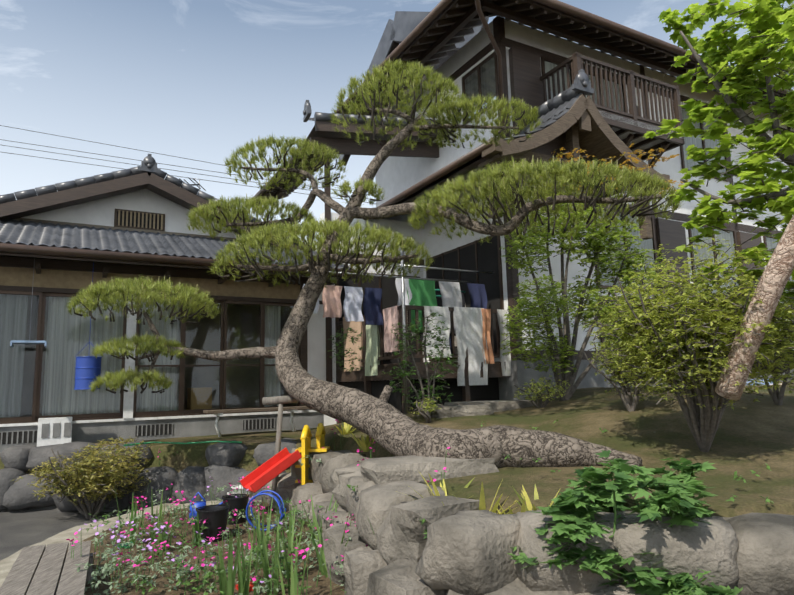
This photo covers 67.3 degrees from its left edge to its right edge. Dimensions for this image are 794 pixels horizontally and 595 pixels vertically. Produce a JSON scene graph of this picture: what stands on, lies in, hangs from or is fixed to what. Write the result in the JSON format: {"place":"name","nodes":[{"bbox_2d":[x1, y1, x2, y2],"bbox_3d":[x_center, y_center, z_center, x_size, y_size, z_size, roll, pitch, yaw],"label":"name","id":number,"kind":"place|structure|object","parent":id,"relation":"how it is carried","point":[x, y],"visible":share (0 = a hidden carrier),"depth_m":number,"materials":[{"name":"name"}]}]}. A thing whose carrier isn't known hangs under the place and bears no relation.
{"place":"outdoors","nodes":[
{"label":"outdoors","id":0,"kind":"place"},
{"bbox_2d":[0,125,374,231],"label":"power lines","id":1,"kind":"object","parent":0,"point":[138,160],"visible":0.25,"depth_m":44.39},
{"bbox_2d":[0,381,793,594],"bbox_3d":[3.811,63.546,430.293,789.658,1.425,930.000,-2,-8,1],"label":"ground","id":2,"kind":"structure","parent":0,"point":[751,434],"depth_m":5.48,"materials":[{"name":"brown soil"}]},
{"bbox_2d":[0,540,92,594],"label":"wooden boardwalk","id":3,"kind":"structure","parent":2,"relation":"on","point":[41,569],"depth_m":3.88,"materials":[{"name":"grey wood"}]},
{"bbox_2d":[12,437,154,518],"bbox_3d":[-3.840,2.310,7.607,1.584,1.022,1.415,-2,-8,1],"label":"nandina shrub","id":4,"kind":"object","parent":2,"relation":"on","point":[78,484],"visible":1,"depth_m":7.35,"materials":[{"name":"green plant"}]},
{"bbox_2d":[0,500,261,586],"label":"kerb stones","id":5,"kind":"object","parent":2,"relation":"on","point":[7,563],"visible":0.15,"depth_m":6.06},
{"bbox_2d":[0,438,296,511],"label":"boulder wall","id":6,"kind":"structure","parent":2,"relation":"on","point":[222,469],"depth_m":7.91,"materials":[{"name":"stone"}]},
{"bbox_2d":[0,154,359,452],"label":"house","id":7,"kind":"structure","parent":2,"relation":"on","point":[128,223],"depth_m":9.87,"materials":[{"name":"paint"}]},
{"bbox_2d":[179,177,205,190],"bbox_3d":[-4.419,-1.723,12.113,0.809,1.409,0.720,-2,-8,1],"label":"tv aerial","id":8,"kind":"object","parent":7,"relation":"attached to","point":[194,184],"visible":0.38,"depth_m":12.18,"materials":[{"name":"metal"}]},
{"bbox_2d":[10,238,781,446],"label":"house fittings","id":9,"kind":"object","parent":7,"relation":"attached to","point":[54,431],"visible":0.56,"depth_m":8.60,"materials":[{"name":"white plastic"}]},
{"bbox_2d":[117,441,285,591],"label":"buckets and tools","id":10,"kind":"object","parent":2,"relation":"on","point":[217,516],"visible":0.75,"depth_m":5.67,"materials":[{"name":"black plastic"}]},
{"bbox_2d":[262,395,298,497],"bbox_3d":[-1.384,1.811,7.013,0.436,1.304,0.149,-4,-9,14],"label":"wooden post","id":11,"kind":"object","parent":2,"relation":"on","point":[281,401],"visible":0.56,"depth_m":7.06,"materials":[{"name":"grey wood"}]},
{"bbox_2d":[240,423,329,492],"bbox_3d":[-1.186,1.843,6.785,1.181,0.765,0.485,6,-11,-41],"label":"toy slide","id":12,"kind":"object","parent":2,"relation":"on","point":[266,472],"visible":0.85,"depth_m":6.67,"materials":[{"name":"red plastic"}]},
{"bbox_2d":[65,57,683,467],"bbox_3d":[-0.528,-0.614,7.191,7.352,4.838,3.139,-5,-9,24],"label":"pine tree","id":13,"kind":"object","parent":2,"relation":"on","point":[383,423],"visible":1,"depth_m":7.17,"materials":[{"name":"green plant"}]},
{"bbox_2d":[326,311,459,418],"bbox_3d":[-0.127,0.946,8.035,2.032,1.472,1.028,-5,-9,23],"label":"shrub","id":14,"kind":"object","parent":2,"relation":"on","point":[428,381],"visible":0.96,"depth_m":7.87,"materials":[{"name":"green plant"}]},
{"bbox_2d":[58,419,742,594],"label":"bed plants","id":15,"kind":"object","parent":2,"relation":"on","point":[673,499],"visible":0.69,"depth_m":3.71,"materials":[{"name":"green plant"}]},
{"bbox_2d":[302,248,510,413],"bbox_3d":[0.245,0.568,10.068,3.721,2.621,2.303,0,-8,-12],"label":"laundry","id":16,"kind":"object","parent":2,"relation":"on","point":[472,325],"visible":0.71,"depth_m":9.58,"materials":[{"name":"fabric"}]},
{"bbox_2d":[335,305,509,423],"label":"deck","id":17,"kind":"structure","parent":2,"relation":"on","point":[362,382],"depth_m":9.59,"materials":[{"name":"brown wood"}]},
{"bbox_2d":[174,420,773,594],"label":"terrace plants","id":18,"kind":"object","parent":2,"relation":"on","point":[699,575],"visible":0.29,"depth_m":3.44,"materials":[{"name":"green plant"}]},
{"bbox_2d":[253,0,793,425],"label":"tall house","id":19,"kind":"structure","parent":2,"relation":"on","point":[597,104],"depth_m":10.97,"materials":[{"name":"white paint"}]},
{"bbox_2d":[261,400,793,594],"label":"granite wall","id":20,"kind":"structure","parent":2,"relation":"on","point":[463,547],"depth_m":3.20,"materials":[{"name":"stone"}]},
{"bbox_2d":[500,141,687,400],"bbox_3d":[2.832,-0.423,8.485,2.857,3.820,1.619,-2,-8,1],"label":"tree","id":21,"kind":"object","parent":2,"relation":"on","point":[564,367],"visible":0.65,"depth_m":8.40,"materials":[{"name":"green plant"}]},
{"bbox_2d":[406,237,793,451],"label":"terrace shrubs","id":22,"kind":"object","parent":2,"relation":"on","point":[681,335],"visible":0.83,"depth_m":4.82,"materials":[{"name":"green plant"}]},
{"bbox_2d":[643,0,793,305],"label":"maple tree","id":23,"kind":"object","parent":2,"relation":"on","point":[753,51],"visible":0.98,"depth_m":4.80,"materials":[{"name":"green plant"}]},
{"bbox_2d":[715,2,793,399],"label":"red pine tree","id":24,"kind":"object","parent":2,"relation":"on","point":[775,276],"visible":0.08,"depth_m":4.25,"materials":[{"name":"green plant"}]},
{"bbox_2d":[0,0,793,245],"label":"sky","id":25,"kind":"structure","parent":0,"point":[201,80],"materials":[{"name":"blue"}]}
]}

